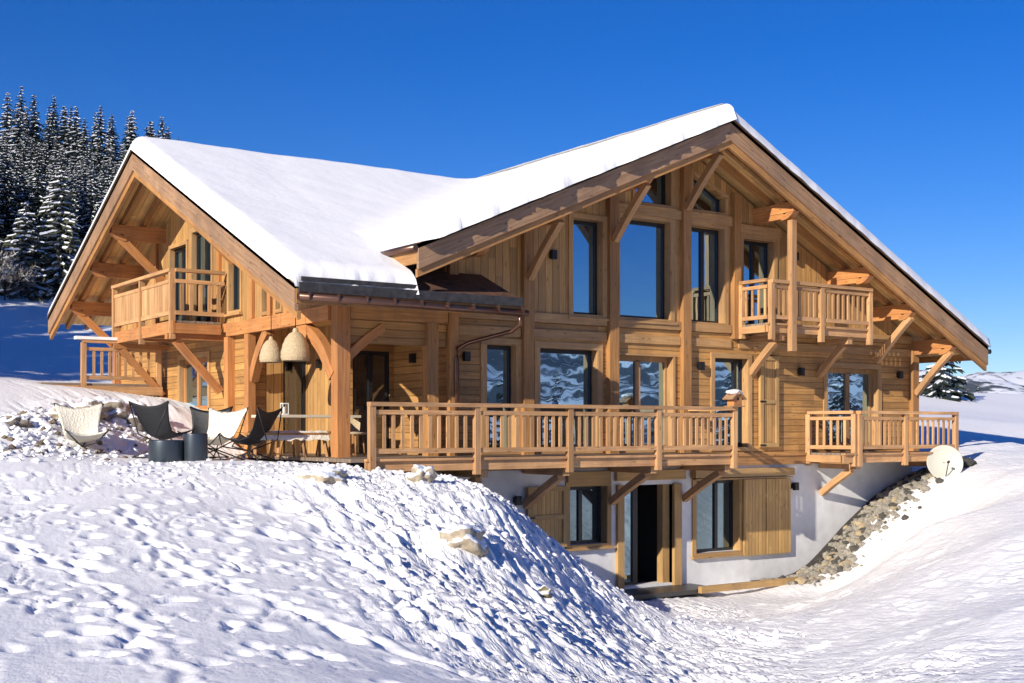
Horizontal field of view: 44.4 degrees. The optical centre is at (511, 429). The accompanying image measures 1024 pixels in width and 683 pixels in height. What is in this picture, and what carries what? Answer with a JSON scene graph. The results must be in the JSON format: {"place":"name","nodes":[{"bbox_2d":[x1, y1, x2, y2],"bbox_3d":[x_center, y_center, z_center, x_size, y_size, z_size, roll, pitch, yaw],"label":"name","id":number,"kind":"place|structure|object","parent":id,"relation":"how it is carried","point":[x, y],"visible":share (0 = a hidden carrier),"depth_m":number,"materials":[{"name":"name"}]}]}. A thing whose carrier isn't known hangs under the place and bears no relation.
{"place":"outdoors","nodes":[
{"label":"outdoors","id":0,"kind":"place"},
{"bbox_2d":[0,285,1023,682],"bbox_3d":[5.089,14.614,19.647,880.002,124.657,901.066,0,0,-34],"label":"snowy ground","id":1,"kind":"structure","parent":0,"point":[106,575],"depth_m":14.89,"materials":[{"name":"white snow"}]},
{"bbox_2d":[0,196,13,265],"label":"spruce tree","id":2,"kind":"object","parent":1,"relation":"on","point":[4,232],"visible":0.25,"depth_m":64.64,"materials":[{"name":"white plant"}]},
{"bbox_2d":[0,93,14,147],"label":"spruce tree","id":3,"kind":"object","parent":1,"relation":"on","point":[6,124],"visible":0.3,"depth_m":108.01,"materials":[{"name":"white plant"}]},
{"bbox_2d":[0,139,22,254],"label":"spruce tree","id":4,"kind":"object","parent":1,"relation":"on","point":[8,201],"visible":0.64,"depth_m":66.57,"materials":[{"name":"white plant"}]},
{"bbox_2d":[0,154,29,226],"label":"spruce tree","id":5,"kind":"object","parent":1,"relation":"on","point":[20,198],"visible":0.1,"depth_m":67.56,"materials":[{"name":"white plant"}]},
{"bbox_2d":[2,413,32,426],"bbox_3d":[-8.623,-0.092,21.828,0.425,0.381,0.532,0,0,33],"label":"boulder","id":6,"kind":"object","parent":1,"relation":"on","point":[19,420],"visible":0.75,"depth_m":21.73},
{"bbox_2d":[4,110,31,163],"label":"spruce tree","id":7,"kind":"object","parent":1,"relation":"on","point":[17,136],"visible":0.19,"depth_m":99.64,"materials":[{"name":"white plant"}]},
{"bbox_2d":[12,146,23,204],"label":"spruce tree","id":8,"kind":"object","parent":1,"relation":"on","point":[16,165],"visible":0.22,"depth_m":71.35,"materials":[{"name":"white plant"}]},
{"bbox_2d":[6,87,33,150],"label":"spruce tree","id":9,"kind":"object","parent":1,"relation":"on","point":[20,109],"visible":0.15,"depth_m":103.48,"materials":[{"name":"white plant"}]},
{"bbox_2d":[0,248,40,299],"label":"frosted tree","id":10,"kind":"object","parent":1,"relation":"on","point":[10,274],"visible":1,"depth_m":59.93,"materials":[{"name":"white wood"}]},
{"bbox_2d":[14,142,28,188],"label":"spruce tree","id":11,"kind":"object","parent":1,"relation":"on","point":[22,155],"visible":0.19,"depth_m":84.28,"materials":[{"name":"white plant"}]},
{"bbox_2d":[14,172,33,224],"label":"spruce tree","id":12,"kind":"object","parent":1,"relation":"on","point":[25,192],"visible":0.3,"depth_m":68.05,"materials":[{"name":"white plant"}]},
{"bbox_2d":[0,201,56,303],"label":"spruce tree","id":13,"kind":"object","parent":1,"relation":"on","point":[25,251],"visible":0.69,"depth_m":61.73,"materials":[{"name":"green plant"}]},
{"bbox_2d":[21,107,37,152],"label":"spruce tree","id":14,"kind":"object","parent":1,"relation":"on","point":[26,128],"visible":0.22,"depth_m":101.41,"materials":[{"name":"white plant"}]},
{"bbox_2d":[25,95,45,165],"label":"spruce tree","id":15,"kind":"object","parent":1,"relation":"on","point":[34,127],"visible":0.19,"depth_m":104.02,"materials":[{"name":"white plant"}]},
{"bbox_2d":[22,138,48,191],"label":"spruce tree","id":16,"kind":"object","parent":1,"relation":"on","point":[31,158],"visible":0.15,"depth_m":75.61,"materials":[{"name":"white plant"}]},
{"bbox_2d":[27,142,46,240],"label":"spruce tree","id":17,"kind":"object","parent":1,"relation":"on","point":[37,195],"visible":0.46,"depth_m":66.92,"materials":[{"name":"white plant"}]},
{"bbox_2d":[27,151,49,196],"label":"spruce tree","id":18,"kind":"object","parent":1,"relation":"on","point":[44,173],"visible":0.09,"depth_m":71.59,"materials":[{"name":"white plant"}]},
{"bbox_2d":[8,168,83,301],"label":"spruce tree","id":19,"kind":"object","parent":1,"relation":"on","point":[59,239],"visible":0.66,"depth_m":62.67,"materials":[{"name":"green plant"}]},
{"bbox_2d":[42,132,50,172],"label":"spruce tree","id":20,"kind":"object","parent":1,"relation":"on","point":[45,155],"visible":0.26,"depth_m":100.32,"materials":[{"name":"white plant"}]},
{"bbox_2d":[39,106,57,171],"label":"spruce tree","id":21,"kind":"object","parent":1,"relation":"on","point":[50,131],"visible":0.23,"depth_m":103.67,"materials":[{"name":"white plant"}]},
{"bbox_2d":[41,96,61,146],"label":"spruce tree","id":22,"kind":"object","parent":1,"relation":"on","point":[54,114],"visible":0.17,"depth_m":104.70,"materials":[{"name":"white plant"}]},
{"bbox_2d":[45,141,66,185],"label":"spruce tree","id":23,"kind":"object","parent":1,"relation":"on","point":[56,151],"visible":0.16,"depth_m":89.29,"materials":[{"name":"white plant"}]},
{"bbox_2d":[44,404,73,420],"bbox_3d":[-8.248,-0.260,22.998,0.752,0.417,0.553,0,0,-34],"label":"boulder","id":24,"kind":"object","parent":1,"relation":"on","point":[52,412],"visible":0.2,"depth_m":22.77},
{"bbox_2d":[34,154,84,257],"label":"spruce tree","id":25,"kind":"object","parent":1,"relation":"on","point":[45,214],"visible":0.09,"depth_m":66.83,"materials":[{"name":"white plant"}]},
{"bbox_2d":[52,106,73,174],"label":"spruce tree","id":26,"kind":"object","parent":1,"relation":"on","point":[64,113],"visible":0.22,"depth_m":100.69,"materials":[{"name":"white plant"}]},
{"bbox_2d":[49,147,78,255],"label":"spruce tree","id":27,"kind":"object","parent":1,"relation":"on","point":[62,168],"visible":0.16,"depth_m":64.99,"materials":[{"name":"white plant"}]},
{"bbox_2d":[60,106,74,164],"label":"spruce tree","id":28,"kind":"object","parent":1,"relation":"on","point":[67,128],"visible":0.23,"depth_m":100.44,"materials":[{"name":"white plant"}]},
{"bbox_2d":[66,160,78,228],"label":"spruce tree","id":29,"kind":"object","parent":1,"relation":"on","point":[70,170],"visible":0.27,"depth_m":71.86,"materials":[{"name":"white plant"}]},
{"bbox_2d":[67,174,78,222],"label":"spruce tree","id":30,"kind":"object","parent":1,"relation":"on","point":[72,198],"visible":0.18,"depth_m":71.77,"materials":[{"name":"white plant"}]},
{"bbox_2d":[63,107,85,178],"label":"spruce tree","id":31,"kind":"object","parent":1,"relation":"on","point":[77,125],"visible":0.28,"depth_m":99.50,"materials":[{"name":"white plant"}]},
{"bbox_2d":[68,129,81,174],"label":"spruce tree","id":32,"kind":"object","parent":1,"relation":"on","point":[76,143],"visible":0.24,"depth_m":99.44,"materials":[{"name":"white plant"}]},
{"bbox_2d":[73,157,87,208],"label":"spruce tree","id":33,"kind":"object","parent":1,"relation":"on","point":[79,176],"visible":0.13,"depth_m":83.83,"materials":[{"name":"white plant"}]},
{"bbox_2d":[53,402,108,453],"bbox_3d":[-7.447,0.020,21.777,0.862,0.992,0.916,0,0,-29],"label":"butterfly chair","id":34,"kind":"object","parent":1,"relation":"on","point":[80,425],"visible":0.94,"depth_m":21.99,"materials":[{"name":"white fur"}]},
{"bbox_2d":[72,131,90,183],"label":"spruce tree","id":35,"kind":"object","parent":1,"relation":"on","point":[81,151],"visible":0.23,"depth_m":96.55,"materials":[{"name":"white plant"}]},
{"bbox_2d":[74,162,95,229],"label":"spruce tree","id":36,"kind":"object","parent":1,"relation":"on","point":[80,206],"visible":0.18,"depth_m":69.39,"materials":[{"name":"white plant"}]},
{"bbox_2d":[79,143,92,185],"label":"spruce tree","id":37,"kind":"object","parent":1,"relation":"on","point":[87,158],"visible":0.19,"depth_m":89.48,"materials":[{"name":"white plant"}]},
{"bbox_2d":[81,118,92,157],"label":"spruce tree","id":38,"kind":"object","parent":1,"relation":"on","point":[86,132],"visible":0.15,"depth_m":104.22,"materials":[{"name":"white plant"}]},
{"bbox_2d":[77,165,98,242],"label":"spruce tree","id":39,"kind":"object","parent":1,"relation":"on","point":[89,212],"visible":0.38,"depth_m":68.06,"materials":[{"name":"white plant"}]},
{"bbox_2d":[76,161,100,210],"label":"spruce tree","id":40,"kind":"object","parent":1,"relation":"on","point":[96,186],"visible":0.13,"depth_m":73.18,"materials":[{"name":"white plant"}]},
{"bbox_2d":[70,399,108,419],"bbox_3d":[-8.052,-0.361,23.796,0.615,0.447,0.760,0,0,30],"label":"boulder","id":41,"kind":"object","parent":1,"relation":"on","point":[84,403],"visible":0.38,"depth_m":23.76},
{"bbox_2d":[86,152,100,193],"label":"spruce tree","id":42,"kind":"object","parent":1,"relation":"on","point":[93,160],"visible":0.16,"depth_m":79.59,"materials":[{"name":"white plant"}]},
{"bbox_2d":[88,112,101,151],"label":"spruce tree","id":43,"kind":"object","parent":1,"relation":"on","point":[96,121],"visible":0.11,"depth_m":105.36,"materials":[{"name":"white plant"}]},
{"bbox_2d":[94,142,102,183],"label":"spruce tree","id":44,"kind":"object","parent":1,"relation":"on","point":[98,160],"visible":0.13,"depth_m":96.12,"materials":[{"name":"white plant"}]},
{"bbox_2d":[85,106,114,164],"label":"spruce tree","id":45,"kind":"object","parent":1,"relation":"on","point":[100,139],"visible":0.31,"depth_m":98.52,"materials":[{"name":"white plant"}]},
{"bbox_2d":[97,160,106,193],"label":"spruce tree","id":46,"kind":"object","parent":1,"relation":"on","point":[103,168],"visible":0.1,"depth_m":81.91,"materials":[{"name":"white plant"}]},
{"bbox_2d":[96,160,112,212],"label":"spruce tree","id":47,"kind":"object","parent":1,"relation":"on","point":[108,179],"visible":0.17,"depth_m":66.79,"materials":[{"name":"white plant"}]},
{"bbox_2d":[96,140,116,188],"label":"spruce tree","id":48,"kind":"object","parent":1,"relation":"on","point":[108,153],"visible":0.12,"depth_m":94.97,"materials":[{"name":"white plant"}]},
{"bbox_2d":[104,116,115,159],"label":"spruce tree","id":49,"kind":"object","parent":1,"relation":"on","point":[109,133],"visible":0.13,"depth_m":101.30,"materials":[{"name":"white plant"}]},
{"bbox_2d":[103,146,116,197],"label":"spruce tree","id":50,"kind":"object","parent":1,"relation":"on","point":[112,155],"visible":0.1,"depth_m":79.10,"materials":[{"name":"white plant"}]},
{"bbox_2d":[104,114,121,162],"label":"spruce tree","id":51,"kind":"object","parent":1,"relation":"on","point":[115,142],"visible":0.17,"depth_m":106.97,"materials":[{"name":"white plant"}]},
{"bbox_2d":[95,396,131,421],"bbox_3d":[-7.812,-0.300,24.451,0.994,0.704,0.763,0,0,-65],"label":"boulder","id":52,"kind":"object","parent":1,"relation":"on","point":[119,408],"visible":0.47,"depth_m":24.26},
{"bbox_2d":[112,146,123,177],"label":"spruce tree","id":53,"kind":"object","parent":1,"relation":"on","point":[121,158],"visible":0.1,"depth_m":73.20,"materials":[{"name":"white plant"}]},
{"bbox_2d":[119,118,135,166],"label":"spruce tree","id":54,"kind":"object","parent":1,"relation":"on","point":[129,138],"visible":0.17,"depth_m":99.72,"materials":[{"name":"white plant"}]},
{"bbox_2d":[122,111,138,144],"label":"spruce tree","id":55,"kind":"object","parent":1,"relation":"on","point":[133,126],"visible":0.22,"depth_m":100.59,"materials":[{"name":"white plant"}]},
{"bbox_2d":[125,414,144,430],"bbox_3d":[-7.367,-0.094,24.466,0.724,0.422,0.494,0,0,-34],"label":"boulder","id":56,"kind":"object","parent":1,"relation":"on","point":[130,421],"visible":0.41,"depth_m":24.29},
{"bbox_2d":[128,401,194,457],"bbox_3d":[-6.092,-0.001,21.956,0.862,0.992,0.915,0,0,22],"label":"butterfly chair","id":57,"kind":"object","parent":1,"relation":"on","point":[154,421],"visible":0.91,"depth_m":21.69,"materials":[{"name":"fabric"}]},
{"bbox_2d":[157,117,167,138],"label":"spruce tree","id":58,"kind":"object","parent":1,"relation":"on","point":[162,124],"visible":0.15,"depth_m":98.66,"materials":[{"name":"white plant"}]},
{"bbox_2d":[148,440,182,461],"bbox_3d":[-5.712,0.363,20.748,0.581,0.370,0.580,0,0,-34],"label":"round planter","id":59,"kind":"object","parent":1,"relation":"on","point":[165,450],"visible":0.83,"depth_m":20.50,"materials":[{"name":"grey metal"}]},
{"bbox_2d":[183,433,207,460],"bbox_3d":[-5.252,0.306,20.820,0.400,0.470,0.400,0,0,-34],"label":"round planter","id":60,"kind":"object","parent":1,"relation":"on","point":[195,446],"visible":0.85,"depth_m":20.65,"materials":[{"name":"grey metal"}]},
{"bbox_2d":[177,406,232,458],"bbox_3d":[-5.790,0.048,23.583,0.862,0.992,0.915,0,0,6],"label":"butterfly chair","id":61,"kind":"object","parent":1,"relation":"on","point":[200,421],"visible":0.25,"depth_m":23.92,"materials":[{"name":"fabric"}]},
{"bbox_2d":[207,407,247,460],"bbox_3d":[-5.342,0.081,22.622,0.862,0.992,0.915,0,0,20],"label":"butterfly chair","id":62,"kind":"object","parent":1,"relation":"on","point":[226,424],"visible":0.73,"depth_m":22.88,"materials":[{"name":"white fabric"}]},
{"bbox_2d":[218,406,282,461],"bbox_3d":[-4.592,0.100,21.959,0.916,0.992,0.862,0,0,19],"label":"butterfly chair","id":63,"kind":"object","parent":1,"relation":"on","point":[264,421],"visible":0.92,"depth_m":21.83,"materials":[{"name":"fabric"}]},
{"bbox_2d":[297,466,347,483],"bbox_3d":[-2.781,0.722,18.510,0.769,0.358,0.652,0,0,-34],"label":"boulder","id":64,"kind":"object","parent":1,"relation":"on","point":[328,475],"visible":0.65,"depth_m":18.35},
{"bbox_2d":[407,464,437,482],"bbox_3d":[-1.364,0.710,18.882,0.532,0.368,0.319,0,0,-34],"label":"boulder","id":65,"kind":"object","parent":1,"relation":"on","point":[423,473],"visible":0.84,"depth_m":18.80,"materials":[{"name":"stone"}]},
{"bbox_2d":[0,399,847,654],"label":"snow lumps","id":66,"kind":"object","parent":1,"relation":"on","point":[5,450],"visible":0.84,"depth_m":19.98,"materials":[{"name":"white snow"}]},
{"bbox_2d":[439,523,489,556],"bbox_3d":[-0.611,1.408,15.620,0.722,0.482,0.558,0,0,-15],"label":"boulder","id":67,"kind":"object","parent":1,"relation":"on","point":[467,537],"visible":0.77,"depth_m":15.43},
{"bbox_2d":[38,103,991,599],"bbox_3d":[-1.034,-1.438,31.657,20.040,10.677,16.375,0,0,-34],"label":"chalet","id":68,"kind":"object","parent":1,"relation":"on","point":[566,349],"visible":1,"depth_m":26.46,"materials":[{"name":"brown wood"}]},
{"bbox_2d":[168,240,188,320],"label":"window","id":69,"kind":"structure","parent":68,"relation":"in","point":[177,258],"depth_m":29.45,"materials":[{"name":"brown wood"}]},
{"bbox_2d":[177,351,210,410],"bbox_3d":[-7.140,-1.050,28.434,0.190,1.341,2.020,0,0,-34],"label":"window","id":70,"kind":"structure","parent":68,"relation":"in","point":[192,389],"depth_m":28.74,"materials":[{"name":"black wood"}]},
{"bbox_2d":[190,228,213,321],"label":"balcony door","id":71,"kind":"structure","parent":68,"relation":"in","point":[201,251],"depth_m":28.37,"materials":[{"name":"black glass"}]},
{"bbox_2d":[224,262,242,316],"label":"window","id":72,"kind":"structure","parent":68,"relation":"in","point":[234,274],"depth_m":26.65,"materials":[{"name":"brown wood"}]},
{"bbox_2d":[260,287,266,315],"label":"window","id":73,"kind":"structure","parent":68,"relation":"in","point":[263,294],"depth_m":25.19,"materials":[{"name":"brown wood"}]},
{"bbox_2d":[259,297,281,362],"bbox_3d":[-4.584,-2.478,23.882,0.447,2.415,0.447,0,0,-34],"label":"pendant lamp","id":74,"kind":"object","parent":68,"relation":"hanging from","point":[270,351],"visible":0.94,"depth_m":23.73,"materials":[{"name":"wicker"}]},
{"bbox_2d":[274,299,282,312],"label":"window","id":75,"kind":"structure","parent":68,"relation":"in","point":[278,308],"depth_m":24.62,"materials":[{"name":"brown wood"}]},
{"bbox_2d":[245,433,329,457],"bbox_3d":[-3.998,0.283,22.405,1.500,0.446,0.403,0,0,-34],"label":"bench","id":76,"kind":"object","parent":68,"relation":"on","point":[271,450],"visible":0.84,"depth_m":22.39,"materials":[{"name":"wood"}]},
{"bbox_2d":[246,430,329,440],"bbox_3d":[-3.998,0.116,22.405,1.440,0.200,0.400,0,0,-34],"label":"fur throw","id":77,"kind":"object","parent":76,"relation":"on","point":[298,437],"visible":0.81,"depth_m":22.34,"materials":[{"name":"fur"}]},
{"bbox_2d":[283,361,305,452],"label":"terrace door","id":78,"kind":"structure","parent":68,"relation":"in","point":[303,363],"depth_m":26.27,"materials":[{"name":"wood"}]},
{"bbox_2d":[281,318,310,361],"bbox_3d":[-3.963,-2.224,22.974,0.544,1.948,0.544,0,0,-34],"label":"pendant lamp","id":79,"kind":"object","parent":68,"relation":"hanging from","point":[295,346],"visible":0.98,"depth_m":22.79,"materials":[{"name":"wicker"}]},
{"bbox_2d":[251,415,360,455],"bbox_3d":[-3.904,0.115,23.863,1.900,0.770,0.800,0,0,-34],"label":"dining table","id":80,"kind":"object","parent":68,"relation":"on","point":[355,417],"visible":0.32,"depth_m":23.56,"materials":[{"name":"wood"}]},
{"bbox_2d":[350,417,366,455],"bbox_3d":[-2.991,0.091,23.393,0.580,0.822,0.620,0,0,21],"label":"wicker chair","id":81,"kind":"object","parent":68,"relation":"on","point":[354,427],"visible":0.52,"depth_m":23.47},
{"bbox_2d":[353,351,388,453],"bbox_3d":[-3.202,-0.490,25.582,0.840,2.140,1.355,0,0,-34],"label":"terrace door","id":82,"kind":"structure","parent":68,"relation":"in","point":[357,409],"depth_m":25.24,"materials":[{"name":"black metal"}]},
{"bbox_2d":[480,338,521,454],"bbox_3d":[-0.269,-0.636,24.411,0.960,2.252,0.270,0,0,-34],"label":"door","id":83,"kind":"structure","parent":68,"relation":"in","point":[500,366],"depth_m":24.52,"materials":[{"name":"brown wood"}]},
{"bbox_2d":[534,341,602,453],"bbox_3d":[1.081,-0.626,25.334,1.710,2.232,0.270,0,0,-34],"label":"door","id":84,"kind":"structure","parent":68,"relation":"in","point":[575,376],"depth_m":25.46,"materials":[{"name":"clear glass"}]},
{"bbox_2d":[568,212,608,320],"bbox_3d":[1.492,-3.295,25.582,1.050,2.150,0.325,0,0,-34],"label":"window","id":85,"kind":"structure","parent":68,"relation":"in","point":[587,241],"depth_m":25.73,"materials":[{"name":"black metal"}]},
{"bbox_2d":[565,481,613,550],"bbox_3d":[1.503,1.756,25.638,1.230,1.389,0.345,0,0,-34],"label":"window","id":86,"kind":"structure","parent":68,"relation":"in","point":[589,509],"depth_m":25.81,"materials":[{"name":"brown wood"}]},
{"bbox_2d":[635,487,637,583],"bbox_3d":[2.424,2.225,26.895,0.070,2.110,0.740,0,0,-34],"label":"open door leaf","id":87,"kind":"structure","parent":68,"relation":"in","point":[636,489],"depth_m":26.59,"materials":[{"name":"black metal"}]},
{"bbox_2d":[619,353,675,452],"bbox_3d":[2.752,-0.547,26.477,1.620,2.074,0.270,0,0,-34],"label":"terrace door","id":88,"kind":"structure","parent":68,"relation":"in","point":[643,381],"depth_m":26.66,"materials":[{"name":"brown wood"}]},
{"bbox_2d":[619,213,677,324],"bbox_3d":[2.751,-3.365,26.443,1.680,2.290,0.325,0,0,-34],"label":"window","id":89,"kind":"structure","parent":68,"relation":"in","point":[646,249],"depth_m":26.67,"materials":[{"name":"glass"}]},
{"bbox_2d":[616,483,681,589],"bbox_3d":[2.819,2.255,26.556,1.760,2.190,0.355,0,0,-34],"label":"basement door","id":90,"kind":"structure","parent":68,"relation":"in","point":[625,508],"depth_m":26.52,"materials":[{"name":"brown wood"}]},
{"bbox_2d":[632,170,676,210],"bbox_3d":[2.937,-5.143,26.570,1.210,0.987,0.325,0,0,-34],"label":"window","id":91,"kind":"structure","parent":68,"relation":"in","point":[661,194],"depth_m":26.80,"materials":[{"name":"brown wood"}]},
{"bbox_2d":[624,583,704,599],"bbox_3d":[3.150,3.375,26.126,2.300,0.090,0.870,0,0,-34],"label":"door slab","id":92,"kind":"structure","parent":68,"relation":"in","point":[684,589],"depth_m":25.92,"materials":[{"name":"grey stone"}]},
{"bbox_2d":[692,222,728,324],"bbox_3d":[4.200,-3.385,27.468,1.230,2.250,0.270,0,0,-34],"label":"window","id":93,"kind":"structure","parent":68,"relation":"in","point":[710,248],"depth_m":27.67,"materials":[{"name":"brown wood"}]},
{"bbox_2d":[692,169,730,217],"bbox_3d":[4.257,-5.143,27.474,1.190,0.987,0.325,0,0,-34],"label":"window","id":94,"kind":"structure","parent":68,"relation":"in","point":[706,203],"depth_m":27.60,"materials":[{"name":"brown wood"}]},
{"bbox_2d":[691,477,743,558],"bbox_3d":[4.474,1.910,27.670,1.590,1.800,0.345,0,0,-34],"label":"window","id":95,"kind":"structure","parent":68,"relation":"in","point":[717,510],"depth_m":27.84,"materials":[{"name":"black metal"}]},
{"bbox_2d":[710,352,751,450],"bbox_3d":[4.791,-0.605,27.872,1.240,2.150,0.270,0,0,-34],"label":"terrace door","id":96,"kind":"structure","parent":68,"relation":"in","point":[725,374],"depth_m":28.03,"materials":[{"name":"brown wood"}]},
{"bbox_2d":[722,389,746,406],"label":"bird house","id":97,"kind":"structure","parent":68,"relation":"on","point":[734,397],"depth_m":25.72,"materials":[{"name":"brown wood"}]},
{"bbox_2d":[741,233,777,324],"bbox_3d":[5.484,-3.310,28.346,1.180,2.100,0.270,0,0,-34],"label":"balcony door","id":98,"kind":"structure","parent":68,"relation":"in","point":[759,260],"depth_m":28.51,"materials":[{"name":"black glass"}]},
{"bbox_2d":[823,362,881,444],"bbox_3d":[8.096,-0.556,30.133,2.050,2.052,0.270,0,0,-34],"label":"terrace door","id":99,"kind":"structure","parent":68,"relation":"in","point":[852,388],"depth_m":30.24,"materials":[{"name":"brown wood"}]},
{"bbox_2d":[927,445,962,477],"bbox_3d":[10.277,0.952,29.771,0.671,1.156,0.576,0,0,-34],"label":"satellite dish","id":100,"kind":"object","parent":68,"relation":"attached to","point":[944,460],"visible":0.96,"depth_m":29.84,"materials":[{"name":"beige"}]},
{"bbox_2d":[531,585,551,597],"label":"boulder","id":101,"kind":"object","parent":1,"relation":"on","point":[544,591],"visible":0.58,"depth_m":15.45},
{"bbox_2d":[698,577,797,593],"bbox_3d":[5.174,3.330,26.886,3.100,0.140,0.100,0,0,-34],"label":"timber edging","id":102,"kind":"object","parent":1,"relation":"on","point":[740,585],"visible":0.77,"depth_m":26.68,"materials":[{"name":"brown wood"}]},
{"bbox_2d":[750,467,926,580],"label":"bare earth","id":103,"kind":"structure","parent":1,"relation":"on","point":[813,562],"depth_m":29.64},
{"bbox_2d":[759,467,943,585],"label":"drainage stones","id":104,"kind":"object","parent":1,"relation":"on","point":[840,557],"visible":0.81,"depth_m":29.03,"materials":[{"name":"grey stone"}]},
{"bbox_2d":[919,361,975,401],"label":"spruce tree","id":105,"kind":"object","parent":1,"relation":"on","point":[944,386],"visible":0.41,"depth_m":59.62,"materials":[{"name":"green plant"}]},
{"bbox_2d":[962,456,976,467],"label":"boulder","id":106,"kind":"object","parent":1,"relation":"on","point":[968,462],"visible":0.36,"depth_m":30.49,"materials":[{"name":"stone"}]},
{"bbox_2d":[0,0,1023,375],"label":"sky","id":107,"kind":"structure","parent":0,"point":[908,114],"materials":[{"name":"blue"}]},
{"bbox_2d":[919,370,1023,394],"bbox_3d":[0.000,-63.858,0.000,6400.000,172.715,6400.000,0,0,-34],"label":"mountains","id":108,"kind":"structure","parent":0,"point":[1002,382],"depth_m":1032.02,"materials":[{"name":"white snow"}]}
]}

